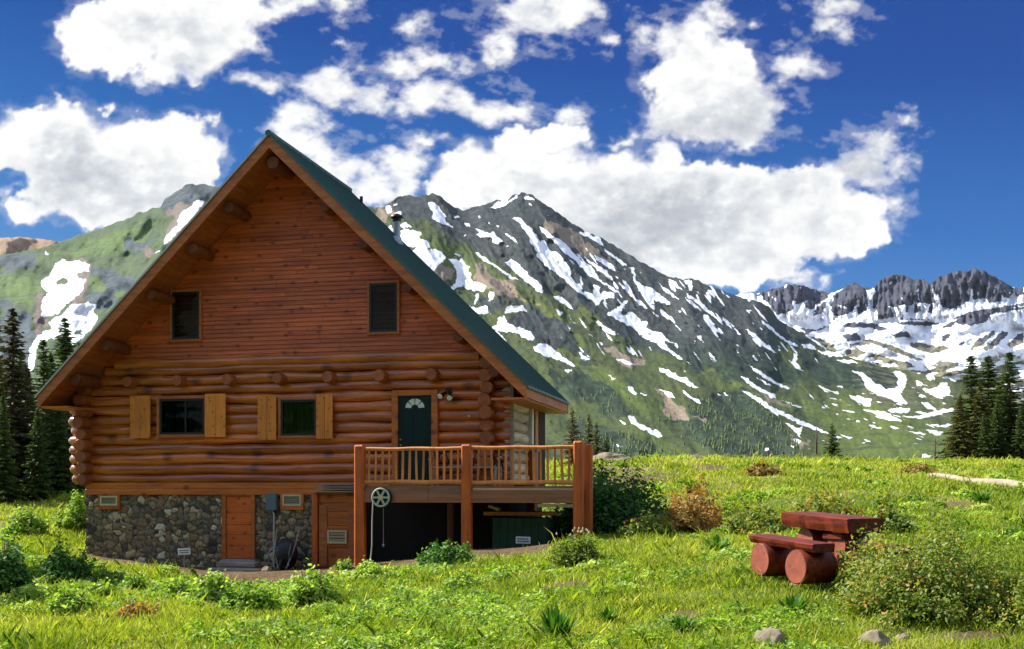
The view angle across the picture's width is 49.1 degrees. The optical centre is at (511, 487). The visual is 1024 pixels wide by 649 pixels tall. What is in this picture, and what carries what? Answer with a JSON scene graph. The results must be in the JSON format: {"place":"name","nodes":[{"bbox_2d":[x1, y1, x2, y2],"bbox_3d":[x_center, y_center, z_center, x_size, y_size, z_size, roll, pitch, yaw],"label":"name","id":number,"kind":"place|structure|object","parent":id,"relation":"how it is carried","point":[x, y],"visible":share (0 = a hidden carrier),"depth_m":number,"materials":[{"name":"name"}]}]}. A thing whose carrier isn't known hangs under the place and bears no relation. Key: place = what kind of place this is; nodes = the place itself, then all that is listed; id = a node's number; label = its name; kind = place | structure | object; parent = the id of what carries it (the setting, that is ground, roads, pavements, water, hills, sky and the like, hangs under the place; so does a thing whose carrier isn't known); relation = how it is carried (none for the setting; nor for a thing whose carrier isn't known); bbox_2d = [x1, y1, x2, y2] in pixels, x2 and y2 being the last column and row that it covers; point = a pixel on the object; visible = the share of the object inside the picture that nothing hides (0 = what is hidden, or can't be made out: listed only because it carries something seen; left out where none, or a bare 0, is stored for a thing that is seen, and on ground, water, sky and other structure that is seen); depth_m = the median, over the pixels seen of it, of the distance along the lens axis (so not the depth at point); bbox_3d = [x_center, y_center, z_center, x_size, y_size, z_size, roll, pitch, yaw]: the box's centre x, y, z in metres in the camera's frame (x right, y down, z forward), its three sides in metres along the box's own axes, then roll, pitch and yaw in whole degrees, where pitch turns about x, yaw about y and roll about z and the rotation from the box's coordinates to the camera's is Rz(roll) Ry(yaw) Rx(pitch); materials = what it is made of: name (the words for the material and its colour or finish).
{"place":"outdoors","nodes":[
{"label":"outdoors","id":0,"kind":"place"},
{"bbox_2d":[0,236,58,254],"bbox_3d":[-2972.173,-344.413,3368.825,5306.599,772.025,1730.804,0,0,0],"label":"brown ridge","id":1,"kind":"structure","parent":0,"point":[9,245],"depth_m":3152.22,"materials":[{"name":"brown stone"}]},
{"bbox_2d":[0,184,219,411],"bbox_3d":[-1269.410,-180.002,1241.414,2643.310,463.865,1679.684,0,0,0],"label":"hillside","id":2,"kind":"structure","parent":0,"point":[82,283],"depth_m":1324.07,"materials":[{"name":"green plant"}]},
{"bbox_2d":[0,0,1023,294],"bbox_3d":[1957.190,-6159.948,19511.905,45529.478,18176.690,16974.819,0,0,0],"label":"sky","id":3,"kind":"structure","parent":0,"point":[756,146],"depth_m":25779.84,"materials":[{"name":"blue"}]},
{"bbox_2d":[0,450,1023,648],"bbox_3d":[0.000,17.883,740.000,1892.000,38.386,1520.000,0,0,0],"label":"ground","id":4,"kind":"structure","parent":0,"point":[255,575],"depth_m":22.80,"materials":[{"name":"green plant"}]},
{"bbox_2d":[0,312,19,427],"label":"spruce tree","id":5,"kind":"object","parent":4,"relation":"on","point":[4,389],"visible":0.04,"depth_m":40.13,"materials":[{"name":"green plant"}]},
{"bbox_2d":[0,362,25,495],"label":"spruce tree","id":6,"kind":"object","parent":4,"relation":"on","point":[2,392],"visible":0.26,"depth_m":37.06,"materials":[{"name":"green plant"}]},
{"bbox_2d":[0,395,27,503],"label":"spruce tree","id":7,"kind":"object","parent":4,"relation":"on","point":[7,482],"visible":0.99,"depth_m":35.44,"materials":[{"name":"green plant"}]},
{"bbox_2d":[0,516,35,593],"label":"shrub","id":8,"kind":"object","parent":4,"relation":"on","point":[13,572],"visible":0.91,"depth_m":16.29,"materials":[{"name":"green plant"}]},
{"bbox_2d":[0,504,50,536],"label":"shrub","id":9,"kind":"object","parent":4,"relation":"on","point":[31,522],"visible":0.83,"depth_m":29.99,"materials":[{"name":"green plant"}]},
{"bbox_2d":[0,308,52,490],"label":"spruce tree","id":10,"kind":"object","parent":4,"relation":"on","point":[13,374],"visible":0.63,"depth_m":37.93,"materials":[{"name":"green plant"}]},
{"bbox_2d":[4,581,49,603],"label":"shrub","id":11,"kind":"object","parent":4,"relation":"on","point":[30,592],"visible":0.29,"depth_m":14.30,"materials":[{"name":"green plant"}]},
{"bbox_2d":[15,350,40,458],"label":"spruce tree","id":12,"kind":"object","parent":4,"relation":"on","point":[21,362],"visible":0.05,"depth_m":41.95,"materials":[{"name":"green plant"}]},
{"bbox_2d":[16,371,49,478],"bbox_3d":[-16.864,-1.925,38.932,1.756,4.483,1.858,0,0,-26],"label":"spruce tree","id":13,"kind":"object","parent":4,"relation":"on","point":[24,442],"visible":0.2,"depth_m":38.92,"materials":[{"name":"green plant"}]},
{"bbox_2d":[17,409,58,501],"bbox_3d":[-15.244,-0.968,36.047,1.249,3.190,1.322,0,0,-11],"label":"spruce tree","id":14,"kind":"object","parent":4,"relation":"on","point":[36,491],"visible":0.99,"depth_m":35.91,"materials":[{"name":"green plant"}]},
{"bbox_2d":[22,340,70,465],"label":"spruce tree","id":15,"kind":"object","parent":4,"relation":"on","point":[43,371],"visible":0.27,"depth_m":40.95,"materials":[{"name":"green plant"}]},
{"bbox_2d":[41,353,70,456],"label":"spruce tree","id":16,"kind":"object","parent":4,"relation":"on","point":[51,360],"visible":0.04,"depth_m":42.97,"materials":[{"name":"green plant"}]},
{"bbox_2d":[41,409,85,494],"bbox_3d":[-15.166,-1.623,37.451,1.863,4.231,1.760,0,0,18],"label":"spruce tree","id":17,"kind":"object","parent":4,"relation":"on","point":[59,477],"visible":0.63,"depth_m":37.37,"materials":[{"name":"green plant"}]},
{"bbox_2d":[52,317,76,445],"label":"spruce tree","id":18,"kind":"object","parent":4,"relation":"on","point":[64,351],"visible":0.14,"depth_m":43.90,"materials":[{"name":"green plant"}]},
{"bbox_2d":[34,531,99,584],"bbox_3d":[-7.332,1.197,18.489,1.013,0.989,1.246,0,0,33],"label":"shrub","id":19,"kind":"object","parent":4,"relation":"on","point":[66,567],"visible":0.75,"depth_m":18.26,"materials":[{"name":"green plant"}]},
{"bbox_2d":[50,489,85,529],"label":"shrub","id":20,"kind":"object","parent":4,"relation":"on","point":[76,515],"visible":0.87,"depth_m":31.57,"materials":[{"name":"green plant"}]},
{"bbox_2d":[40,579,97,616],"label":"shrub","id":21,"kind":"object","parent":4,"relation":"on","point":[73,602],"visible":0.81,"depth_m":13.37,"materials":[{"name":"green plant"}]},
{"bbox_2d":[52,411,85,489],"bbox_3d":[-15.361,-1.655,39.045,1.621,3.912,1.532,0,0,21],"label":"spruce tree","id":22,"kind":"object","parent":4,"relation":"on","point":[67,417],"visible":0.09,"depth_m":38.86,"materials":[{"name":"green plant"}]},
{"bbox_2d":[81,577,126,598],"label":"shrub","id":23,"kind":"object","parent":4,"relation":"on","point":[99,586],"visible":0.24,"depth_m":15.17,"materials":[{"name":"green plant"}]},
{"bbox_2d":[92,559,128,585],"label":"shrub","id":24,"kind":"object","parent":4,"relation":"on","point":[103,574],"visible":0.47,"depth_m":18.61,"materials":[{"name":"green plant"}]},
{"bbox_2d":[115,569,150,589],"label":"shrub","id":25,"kind":"object","parent":4,"relation":"on","point":[135,581],"visible":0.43,"depth_m":17.09,"materials":[{"name":"green plant"}]},
{"bbox_2d":[114,596,159,619],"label":"shrub","id":26,"kind":"object","parent":4,"relation":"on","point":[141,607],"visible":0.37,"depth_m":12.85,"materials":[{"name":"brown plant"}]},
{"bbox_2d":[155,564,183,575],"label":"shrub","id":27,"kind":"object","parent":4,"relation":"on","point":[168,568],"visible":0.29,"depth_m":21.91,"materials":[{"name":"green plant"}]},
{"bbox_2d":[157,572,192,597],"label":"shrub","id":28,"kind":"object","parent":4,"relation":"on","point":[181,586],"visible":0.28,"depth_m":15.71,"materials":[{"name":"green plant"}]},
{"bbox_2d":[178,548,190,567],"bbox_3d":[-7.837,1.688,26.781,0.328,0.504,0.028,0,0,13],"label":"lawn sign","id":29,"kind":"object","parent":4,"relation":"on","point":[184,551],"visible":0.99,"depth_m":26.77,"materials":[{"name":"white paint"}]},
{"bbox_2d":[182,566,236,602],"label":"shrub","id":30,"kind":"object","parent":4,"relation":"on","point":[213,583],"visible":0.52,"depth_m":14.63,"materials":[{"name":"green plant"}]},
{"bbox_2d":[206,568,261,571],"bbox_3d":[-6.541,1.960,26.481,1.350,0.120,0.340,0,0,10],"label":"doorstep","id":31,"kind":"object","parent":4,"relation":"on","point":[237,569],"visible":0.34,"depth_m":26.36,"materials":[{"name":"grey concrete"}]},
{"bbox_2d":[216,561,259,567],"bbox_3d":[-6.590,1.840,26.934,1.000,0.120,0.300,0,0,10],"label":"doorstep","id":32,"kind":"object","parent":4,"relation":"on","point":[238,564],"visible":0.98,"depth_m":26.79,"materials":[{"name":"grey concrete"}]},
{"bbox_2d":[215,578,285,612],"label":"shrub","id":33,"kind":"object","parent":4,"relation":"on","point":[248,595],"visible":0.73,"depth_m":13.47,"materials":[{"name":"green plant"}]},
{"bbox_2d":[261,566,272,571],"bbox_3d":[-5.429,1.861,24.805,0.250,0.294,0.213,0,0,21],"label":"rock","id":34,"kind":"object","parent":4,"relation":"on","point":[265,568],"visible":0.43,"depth_m":24.74,"materials":[{"name":"stone"}]},
{"bbox_2d":[268,527,300,570],"bbox_3d":[-5.396,1.444,26.462,0.635,1.023,0.587,0,0,13],"label":"wheelbarrow","id":35,"kind":"object","parent":4,"relation":"on","point":[286,552],"visible":1,"depth_m":26.43,"materials":[{"name":"black plastic"}]},
{"bbox_2d":[34,130,569,570],"bbox_3d":[-5.062,-2.896,28.420,12.340,10.791,5.150,0,0,13],"label":"log cabin","id":36,"kind":"object","parent":4,"relation":"on","point":[278,333],"visible":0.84,"depth_m":27.04,"materials":[{"name":"wood"}]},
{"bbox_2d":[156,395,206,437],"bbox_3d":[-8.131,-1.760,27.629,1.380,1.040,0.085,0,0,13],"label":"window","id":37,"kind":"structure","parent":36,"relation":"in","point":[180,416],"depth_m":27.65,"materials":[{"name":"black glass"}]},
{"bbox_2d":[170,288,202,341],"bbox_3d":[-8.044,-4.255,27.650,0.864,1.294,0.085,0,0,13],"label":"window","id":38,"kind":"structure","parent":36,"relation":"in","point":[199,292],"depth_m":27.64,"materials":[{"name":"brown glass"}]},
{"bbox_2d":[222,495,255,559],"bbox_3d":[-6.655,0.956,27.293,0.870,1.568,0.090,0,0,13],"label":"cellar door","id":39,"kind":"structure","parent":36,"relation":"in","point":[238,541],"depth_m":27.27,"materials":[{"name":"orange wood"}]},
{"bbox_2d":[278,396,315,438],"bbox_3d":[-5.129,-1.690,26.930,1.050,1.000,0.085,0,0,13],"label":"window","id":40,"kind":"structure","parent":36,"relation":"in","point":[296,415],"depth_m":26.95,"materials":[{"name":"green glass"}]},
{"bbox_2d":[367,280,400,334],"bbox_3d":[-3.036,-4.265,26.482,0.814,1.274,0.085,0,0,13],"label":"window","id":41,"kind":"structure","parent":36,"relation":"in","point":[383,331],"depth_m":26.48,"materials":[{"name":"brown glass"}]},
{"bbox_2d":[392,389,438,484],"bbox_3d":[-2.276,-1.180,26.259,1.130,2.240,0.155,0,0,13],"label":"door","id":42,"kind":"structure","parent":36,"relation":"in","point":[415,413],"depth_m":26.25,"materials":[{"name":"green paint"}]},
{"bbox_2d":[278,558,343,607],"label":"shrub","id":43,"kind":"object","parent":4,"relation":"on","point":[310,591],"visible":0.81,"depth_m":14.33,"materials":[{"name":"green plant"}]},
{"bbox_2d":[333,558,354,570],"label":"shrub","id":44,"kind":"object","parent":4,"relation":"on","point":[344,565],"visible":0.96,"depth_m":23.46,"materials":[{"name":"green plant"}]},
{"bbox_2d":[342,555,407,581],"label":"shrub","id":45,"kind":"object","parent":4,"relation":"on","point":[368,570],"visible":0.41,"depth_m":18.90,"materials":[{"name":"green plant"}]},
{"bbox_2d":[410,538,475,566],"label":"shrub","id":46,"kind":"object","parent":4,"relation":"on","point":[434,554],"visible":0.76,"depth_m":20.72,"materials":[{"name":"green plant"}]},
{"bbox_2d":[441,565,485,589],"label":"shrub","id":47,"kind":"object","parent":4,"relation":"on","point":[462,578],"visible":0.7,"depth_m":17.40,"materials":[{"name":"green plant"}]},
{"bbox_2d":[354,441,594,565],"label":"wooden deck","id":48,"kind":"structure","parent":4,"relation":"on","point":[578,494],"depth_m":23.27,"materials":[{"name":"brown wood"}]},
{"bbox_2d":[369,488,391,561],"bbox_3d":[-2.774,0.797,23.633,0.498,1.614,0.174,0,0,13],"label":"pulley","id":49,"kind":"object","parent":48,"relation":"hanging from","point":[381,497],"visible":0.99,"depth_m":23.61,"materials":[{"name":"grey metal"}]},
{"bbox_2d":[428,445,503,485],"bbox_3d":[-1.067,-0.519,25.626,1.738,0.957,0.670,0,0,13],"label":"twig bench","id":50,"kind":"object","parent":48,"relation":"on","point":[488,467],"visible":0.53,"depth_m":25.66,"materials":[{"name":"brown wood"}]},
{"bbox_2d":[0,453,1023,648],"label":"weeds","id":51,"kind":"object","parent":4,"relation":"on","point":[491,608],"visible":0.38,"depth_m":13.32,"materials":[{"name":"green plant"}]},
{"bbox_2d":[483,505,557,547],"bbox_3d":[0.190,0.908,24.654,1.500,1.084,0.900,0,0,13],"label":"storage bin","id":52,"kind":"object","parent":4,"relation":"on","point":[507,531],"visible":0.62,"depth_m":24.40,"materials":[{"name":"green wood"}]},
{"bbox_2d":[516,536,530,546],"bbox_3d":[0.235,1.271,23.614,0.323,0.498,0.028,0,0,13],"label":"lawn sign","id":53,"kind":"object","parent":4,"relation":"on","point":[522,540],"visible":0.96,"depth_m":23.60,"materials":[{"name":"white paint"}]},
{"bbox_2d":[544,503,571,538],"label":"shrub","id":54,"kind":"object","parent":4,"relation":"on","point":[555,527],"visible":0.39,"depth_m":28.16,"materials":[{"name":"green plant"}]},
{"bbox_2d":[535,602,584,637],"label":"grass clump","id":55,"kind":"object","parent":4,"relation":"on","point":[553,618],"visible":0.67,"depth_m":11.00,"materials":[{"name":"green plant"}]},
{"bbox_2d":[562,407,580,464],"bbox_3d":[2.189,-1.689,39.996,0.840,2.406,0.814,0,0,26],"label":"spruce tree","id":56,"kind":"object","parent":4,"relation":"on","point":[571,434],"visible":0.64,"depth_m":39.97,"materials":[{"name":"green plant"}]},
{"bbox_2d":[545,527,605,565],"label":"shrub","id":57,"kind":"object","parent":4,"relation":"on","point":[581,550],"visible":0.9,"depth_m":18.99,"materials":[{"name":"green plant"}]},
{"bbox_2d":[581,414,594,446],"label":"spruce tree","id":58,"kind":"object","parent":4,"relation":"on","point":[589,435],"visible":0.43,"depth_m":41.97,"materials":[{"name":"green plant"}]},
{"bbox_2d":[557,458,630,535],"bbox_3d":[2.195,0.243,28.514,2.449,2.012,2.772,0,0,18],"label":"shrub","id":59,"kind":"object","parent":4,"relation":"on","point":[594,469],"visible":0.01,"depth_m":28.23,"materials":[{"name":"green plant"}]},
{"bbox_2d":[591,422,603,455],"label":"spruce tree","id":60,"kind":"object","parent":4,"relation":"on","point":[597,450],"visible":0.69,"depth_m":40.97,"materials":[{"name":"green plant"}]},
{"bbox_2d":[596,605,617,622],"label":"grass clump","id":61,"kind":"object","parent":4,"relation":"on","point":[606,613],"visible":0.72,"depth_m":12.55,"materials":[{"name":"green plant"}]},
{"bbox_2d":[602,436,613,452],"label":"spruce tree","id":62,"kind":"object","parent":4,"relation":"on","point":[607,446],"visible":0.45,"depth_m":41.98,"materials":[{"name":"green plant"}]},
{"bbox_2d":[551,448,668,533],"bbox_3d":[2.450,0.098,25.828,3.195,2.133,2.828,0,0,-40],"label":"shrub","id":63,"kind":"object","parent":4,"relation":"on","point":[613,510],"visible":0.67,"depth_m":25.26,"materials":[{"name":"green plant"}]},
{"bbox_2d":[593,452,632,461],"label":"rock","id":64,"kind":"object","parent":4,"relation":"on","point":[606,456],"visible":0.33,"depth_m":40.14,"materials":[{"name":"stone"}]},
{"bbox_2d":[613,504,677,537],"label":"shrub","id":65,"kind":"object","parent":4,"relation":"on","point":[640,526],"visible":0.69,"depth_m":22.41,"materials":[{"name":"green plant"}]},
{"bbox_2d":[667,613,699,632],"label":"grass clump","id":66,"kind":"object","parent":4,"relation":"on","point":[682,621],"visible":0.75,"depth_m":11.55,"materials":[{"name":"green plant"}]},
{"bbox_2d":[653,473,727,534],"bbox_3d":[3.937,0.405,24.590,1.889,1.474,3.263,0,0,9],"label":"shrub","id":67,"kind":"object","parent":4,"relation":"on","point":[697,512],"visible":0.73,"depth_m":23.84,"materials":[{"name":"brown plant"}]},
{"bbox_2d":[680,480,702,493],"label":"grass clump","id":68,"kind":"object","parent":4,"relation":"on","point":[690,486],"visible":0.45,"depth_m":30.39,"materials":[{"name":"green plant"}]},
{"bbox_2d":[702,534,735,550],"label":"grass clump","id":69,"kind":"object","parent":4,"relation":"on","point":[716,542],"visible":0.61,"depth_m":18.12,"materials":[{"name":"green plant"}]},
{"bbox_2d":[718,493,794,535],"bbox_3d":[4.903,0.577,22.465,1.372,0.968,2.020,0,0,-21],"label":"shrub","id":70,"kind":"object","parent":4,"relation":"on","point":[758,519],"visible":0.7,"depth_m":22.22,"materials":[{"name":"green plant"}]},
{"bbox_2d":[741,459,786,476],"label":"shrub","id":71,"kind":"object","parent":4,"relation":"on","point":[760,468],"visible":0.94,"depth_m":33.75,"materials":[{"name":"brown plant"}]},
{"bbox_2d":[754,626,784,645],"bbox_3d":[2.470,1.585,10.906,0.392,0.456,0.415,0,0,0],"label":"rock","id":72,"kind":"object","parent":4,"relation":"on","point":[776,635],"visible":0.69,"depth_m":10.83,"materials":[{"name":"stone"}]},
{"bbox_2d":[749,534,837,583],"bbox_3d":[3.634,0.914,14.490,0.494,0.594,1.300,0,0,-24],"label":"log bench","id":73,"kind":"object","parent":4,"relation":"on","point":[794,560],"visible":1,"depth_m":14.12,"materials":[{"name":"brown wood"}]},
{"bbox_2d":[776,592,813,614],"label":"grass clump","id":74,"kind":"object","parent":4,"relation":"on","point":[798,601],"visible":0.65,"depth_m":12.33,"materials":[{"name":"green plant"}]},
{"bbox_2d":[812,427,817,456],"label":"dead snag","id":75,"kind":"object","parent":4,"relation":"on","point":[816,448],"visible":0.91,"depth_m":46.98,"materials":[{"name":"grey wood"}]},
{"bbox_2d":[777,475,868,529],"bbox_3d":[6.275,0.387,22.477,1.783,1.265,3.756,0,0,-3],"label":"shrub","id":76,"kind":"object","parent":4,"relation":"on","point":[825,506],"visible":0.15,"depth_m":22.02,"materials":[{"name":"green plant"}]},
{"bbox_2d":[781,511,883,559],"bbox_3d":[4.483,0.671,15.760,0.632,0.651,1.440,0,0,-24],"label":"log table","id":77,"kind":"object","parent":4,"relation":"on","point":[814,525],"visible":0.62,"depth_m":15.38,"materials":[{"name":"brown wood"}]},
{"bbox_2d":[822,423,842,458],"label":"spruce tree","id":78,"kind":"object","parent":4,"relation":"on","point":[832,448],"visible":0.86,"depth_m":43.46,"materials":[{"name":"green plant"}]},
{"bbox_2d":[823,533,859,570],"bbox_3d":[4.556,0.934,15.476,0.340,0.620,0.420,0,0,-24],"label":"bench","id":79,"kind":"object","parent":4,"relation":"on","point":[833,537],"visible":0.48,"depth_m":15.36,"materials":[{"name":"brown wood"}]},
{"bbox_2d":[828,525,896,592],"bbox_3d":[4.401,0.921,13.900,0.905,0.957,1.123,0,0,8],"label":"shrub","id":80,"kind":"object","parent":4,"relation":"on","point":[842,569],"visible":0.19,"depth_m":13.86,"materials":[{"name":"green plant"}]},
{"bbox_2d":[856,629,891,644],"bbox_3d":[3.526,1.568,11.000,0.450,0.361,0.325,0,0,22],"label":"rock","id":81,"kind":"object","parent":4,"relation":"on","point":[879,636],"visible":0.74,"depth_m":10.92,"materials":[{"name":"stone"}]},
{"bbox_2d":[863,491,916,534],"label":"shrub","id":82,"kind":"object","parent":4,"relation":"on","point":[889,517],"visible":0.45,"depth_m":19.29,"materials":[{"name":"green plant"}]},
{"bbox_2d":[870,542,914,563],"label":"shrub","id":83,"kind":"object","parent":4,"relation":"on","point":[897,552],"visible":0.03,"depth_m":15.44,"materials":[{"name":"green plant"}]},
{"bbox_2d":[896,633,909,640],"bbox_3d":[3.932,1.595,11.259,0.231,0.282,0.213,0,0,30],"label":"rock","id":84,"kind":"object","parent":4,"relation":"on","point":[900,636],"visible":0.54,"depth_m":11.20,"materials":[{"name":"stone"}]},
{"bbox_2d":[898,462,937,473],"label":"shrub","id":85,"kind":"object","parent":4,"relation":"on","point":[914,468],"visible":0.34,"depth_m":34.87,"materials":[{"name":"brown plant"}]},
{"bbox_2d":[823,476,1016,628],"bbox_3d":[4.717,0.698,12.704,2.109,1.660,3.144,0,0,44],"label":"shrub","id":86,"kind":"object","parent":4,"relation":"on","point":[935,582],"visible":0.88,"depth_m":12.16,"materials":[{"name":"green plant"}]},
{"bbox_2d":[932,438,936,459],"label":"dead snag","id":87,"kind":"object","parent":4,"relation":"on","point":[935,447],"visible":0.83,"depth_m":59.97,"materials":[{"name":"grey wood"}]},
{"bbox_2d":[941,395,976,458],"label":"spruce tree","id":88,"kind":"object","parent":4,"relation":"on","point":[964,451],"visible":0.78,"depth_m":63.90,"materials":[{"name":"green plant"}]},
{"bbox_2d":[933,355,1005,459],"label":"spruce tree","id":89,"kind":"object","parent":4,"relation":"on","point":[970,384],"visible":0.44,"depth_m":65.91,"materials":[{"name":"green plant"}]},
{"bbox_2d":[927,473,1023,489],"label":"fallen log","id":90,"kind":"object","parent":4,"relation":"on","point":[999,482],"visible":0.59,"depth_m":30.16,"materials":[{"name":"beige wood"}]},
{"bbox_2d":[971,490,992,503],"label":"grass clump","id":91,"kind":"object","parent":4,"relation":"on","point":[978,497],"visible":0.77,"depth_m":25.88,"materials":[{"name":"green plant"}]},
{"bbox_2d":[971,414,996,458],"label":"spruce tree","id":92,"kind":"object","parent":4,"relation":"on","point":[983,440],"visible":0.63,"depth_m":62.91,"materials":[{"name":"green plant"}]},
{"bbox_2d":[963,386,1008,458],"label":"spruce tree","id":93,"kind":"object","parent":4,"relation":"on","point":[979,407],"visible":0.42,"depth_m":64.93,"materials":[{"name":"green plant"}]},
{"bbox_2d":[953,546,1023,632],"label":"shrub","id":94,"kind":"object","parent":4,"relation":"on","point":[1013,600],"visible":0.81,"depth_m":11.79,"materials":[{"name":"green plant"}]},
{"bbox_2d":[964,355,1014,454],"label":"spruce tree","id":95,"kind":"object","parent":4,"relation":"on","point":[991,380],"visible":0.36,"depth_m":68.82,"materials":[{"name":"green plant"}]},
{"bbox_2d":[986,400,1014,458],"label":"spruce tree","id":96,"kind":"object","parent":4,"relation":"on","point":[997,443],"visible":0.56,"depth_m":63.86,"materials":[{"name":"green plant"}]},
{"bbox_2d":[985,351,1023,458],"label":"spruce tree","id":97,"kind":"object","parent":4,"relation":"on","point":[1007,379],"visible":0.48,"depth_m":65.88,"materials":[{"name":"green plant"}]},
{"bbox_2d":[991,375,1020,426],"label":"spruce tree","id":98,"kind":"object","parent":4,"relation":"on","point":[999,387],"visible":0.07,"depth_m":70.86,"materials":[{"name":"green plant"}]},
{"bbox_2d":[1008,406,1023,458],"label":"spruce tree","id":99,"kind":"object","parent":4,"relation":"on","point":[1018,446],"visible":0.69,"depth_m":62.95,"materials":[{"name":"green plant"}]},
{"bbox_2d":[367,192,1018,459],"bbox_3d":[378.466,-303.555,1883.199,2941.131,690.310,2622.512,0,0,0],"label":"mountain","id":100,"kind":"structure","parent":0,"point":[565,308],"depth_m":1609.54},
{"bbox_2d":[549,384,938,459],"bbox_3d":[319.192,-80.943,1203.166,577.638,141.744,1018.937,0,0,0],"label":"forest","id":101,"kind":"object","parent":100,"relation":"on","point":[706,427],"visible":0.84,"depth_m":898.85,"materials":[{"name":"green plant"}]},
{"bbox_2d":[735,268,1023,403],"bbox_3d":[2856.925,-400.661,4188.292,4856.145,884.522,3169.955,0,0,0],"label":"cirque","id":102,"kind":"object","parent":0,"point":[946,325],"visible":0.27,"depth_m":3926.13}
]}

